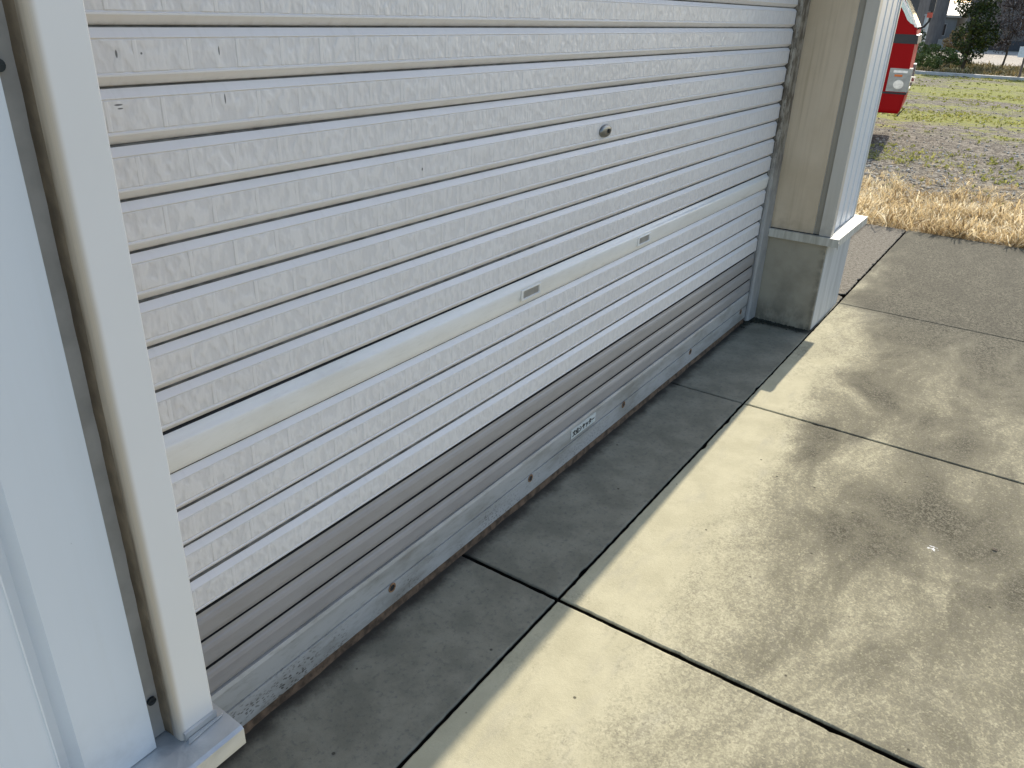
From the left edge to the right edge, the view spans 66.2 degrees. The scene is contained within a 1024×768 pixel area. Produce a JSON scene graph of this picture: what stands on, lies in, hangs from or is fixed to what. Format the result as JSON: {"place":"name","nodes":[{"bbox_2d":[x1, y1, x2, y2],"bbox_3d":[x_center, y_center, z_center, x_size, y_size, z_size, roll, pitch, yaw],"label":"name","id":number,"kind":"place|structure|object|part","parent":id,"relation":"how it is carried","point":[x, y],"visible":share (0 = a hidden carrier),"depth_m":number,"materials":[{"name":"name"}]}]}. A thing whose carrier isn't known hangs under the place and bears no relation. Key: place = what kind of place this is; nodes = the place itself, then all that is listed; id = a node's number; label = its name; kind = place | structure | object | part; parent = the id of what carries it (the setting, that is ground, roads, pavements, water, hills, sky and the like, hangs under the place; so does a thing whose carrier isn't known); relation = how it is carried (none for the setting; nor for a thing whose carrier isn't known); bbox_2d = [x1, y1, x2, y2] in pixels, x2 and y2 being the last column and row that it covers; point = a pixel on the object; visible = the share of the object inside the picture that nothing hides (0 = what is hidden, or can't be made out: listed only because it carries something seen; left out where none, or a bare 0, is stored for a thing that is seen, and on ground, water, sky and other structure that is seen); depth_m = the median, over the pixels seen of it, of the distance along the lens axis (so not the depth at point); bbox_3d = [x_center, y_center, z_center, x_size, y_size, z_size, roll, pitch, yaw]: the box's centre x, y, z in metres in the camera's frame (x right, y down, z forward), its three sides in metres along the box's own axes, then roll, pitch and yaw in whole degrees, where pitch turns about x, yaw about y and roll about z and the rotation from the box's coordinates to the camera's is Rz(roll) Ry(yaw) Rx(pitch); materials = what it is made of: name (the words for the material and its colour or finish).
{"place":"outdoors","nodes":[
{"label":"outdoors","id":0,"kind":"place"},
{"bbox_2d":[217,224,1023,767],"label":"pavement","id":1,"kind":"structure","parent":0,"point":[757,544],"depth_m":2.15,"materials":[{"name":"concrete"}]},
{"bbox_2d":[0,0,901,767],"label":"garage","id":2,"kind":"structure","parent":1,"relation":"on","point":[330,330],"depth_m":1.56,"materials":[{"name":"metal"}]},
{"bbox_2d":[740,317,804,331],"bbox_3d":[1.302,-0.282,3.934,0.287,0.011,0.184,18,30,30],"label":"moss","id":3,"kind":"object","parent":1,"relation":"on","point":[754,319],"visible":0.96,"depth_m":3.98,"materials":[{"name":"plant"}]},
{"bbox_2d":[920,28,926,41],"bbox_3d":[17.161,-14.859,34.073,1.420,1.427,1.028,18,30,30],"label":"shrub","id":4,"kind":"object","parent":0,"point":[924,35],"visible":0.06,"depth_m":33.63,"materials":[{"name":"green plant"}]},
{"bbox_2d":[855,152,1023,248],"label":"dry grass","id":5,"kind":"structure","parent":0,"point":[1009,233],"depth_m":6.36,"materials":[{"name":"beige plant"}]},
{"bbox_2d":[860,49,1023,241],"bbox_3d":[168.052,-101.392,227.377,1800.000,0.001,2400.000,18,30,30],"label":"ground","id":6,"kind":"structure","parent":0,"point":[998,146],"depth_m":11.25,"materials":[{"name":"green plant"}]},
{"bbox_2d":[878,0,936,115],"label":"fire truck","id":7,"kind":"object","parent":6,"relation":"on","point":[900,77],"visible":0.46,"depth_m":9.70,"materials":[{"name":"red paint"}]},
{"bbox_3d":[4.271,-4.738,9.630,1.355,0.555,0.016,14,28,23],"label":"side window","id":8,"kind":"part","parent":7,"relation":"part of","materials":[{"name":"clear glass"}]},
{"bbox_2d":[917,14,928,52],"bbox_3d":[19.393,-16.402,36.994,0.280,1.860,0.280,18,30,30],"label":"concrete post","id":9,"kind":"object","parent":6,"relation":"on","point":[925,22],"visible":0.24,"depth_m":36.73,"materials":[{"name":"grey concrete"}]},
{"bbox_2d":[914,52,942,70],"bbox_3d":[13.772,-10.787,26.304,0.672,0.599,1.270,-17,31,-34],"label":"shrub","id":10,"kind":"object","parent":6,"relation":"on","point":[935,63],"visible":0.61,"depth_m":26.12,"materials":[{"name":"green plant"}]},
{"bbox_2d":[911,0,949,47],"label":"dark house","id":11,"kind":"structure","parent":6,"relation":"on","point":[935,26],"depth_m":43.16,"materials":[{"name":"tile"}]},
{"bbox_2d":[917,41,967,68],"bbox_3d":[14.653,-11.362,27.172,2.007,0.947,0.872,21,31,34],"label":"shrub","id":12,"kind":"object","parent":6,"relation":"on","point":[953,58],"visible":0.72,"depth_m":26.92,"materials":[{"name":"green plant"}]},
{"bbox_2d":[937,39,971,51],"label":"wall","id":13,"kind":"structure","parent":6,"relation":"on","point":[940,41],"depth_m":45.79,"materials":[{"name":"grey"}]},
{"bbox_2d":[942,27,967,62],"bbox_3d":[16.907,-12.844,29.895,1.054,1.390,0.742,18,30,30],"label":"shrub","id":14,"kind":"object","parent":6,"relation":"on","point":[945,41],"visible":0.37,"depth_m":29.81,"materials":[{"name":"green plant"}]},
{"bbox_2d":[941,2,970,38],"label":"pale roofed house","id":15,"kind":"structure","parent":6,"relation":"on","point":[954,20],"depth_m":54.42,"materials":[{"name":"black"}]},
{"bbox_2d":[942,23,947,35],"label":"window","id":16,"kind":"structure","parent":15,"relation":"in","point":[945,25],"depth_m":54.47,"materials":[{"name":"black glass"}]},
{"bbox_2d":[915,71,1023,80],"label":"kerb","id":17,"kind":"structure","parent":6,"relation":"on","point":[969,75],"depth_m":23.58,"materials":[{"name":"grey concrete"}]},
{"bbox_2d":[916,61,1023,76],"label":"verge herbs","id":18,"kind":"object","parent":6,"relation":"on","point":[992,68],"visible":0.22,"depth_m":26.24,"materials":[{"name":"plant"}]},
{"bbox_2d":[952,0,1004,68],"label":"evergreen tree","id":19,"kind":"object","parent":6,"relation":"on","point":[974,24],"visible":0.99,"depth_m":27.21,"materials":[{"name":"green plant"}]},
{"bbox_2d":[964,0,1023,50],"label":"grey house","id":20,"kind":"structure","parent":6,"relation":"on","point":[1014,47],"depth_m":49.38,"materials":[{"name":"tile"}]},
{"bbox_2d":[987,0,1023,68],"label":"leafy tree","id":21,"kind":"object","parent":6,"relation":"on","point":[1014,31],"visible":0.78,"depth_m":28.23,"materials":[{"name":"green plant"}]},
{"bbox_2d":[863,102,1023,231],"bbox_3d":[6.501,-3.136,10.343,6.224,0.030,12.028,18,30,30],"label":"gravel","id":22,"kind":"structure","parent":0,"point":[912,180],"depth_m":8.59,"materials":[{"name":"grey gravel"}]},
{"bbox_2d":[868,74,1023,205],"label":"field grass","id":23,"kind":"structure","parent":0,"point":[992,162],"depth_m":12.54,"materials":[{"name":"green plant"}]},
{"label":"path","id":24,"kind":"structure","parent":0,"visible":0},
{"bbox_2d":[1017,47,1023,76],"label":"notice board","id":25,"kind":"object","parent":24,"relation":"on","point":[1021,52],"visible":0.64,"depth_m":23.23,"materials":[{"name":"white"}]}
]}

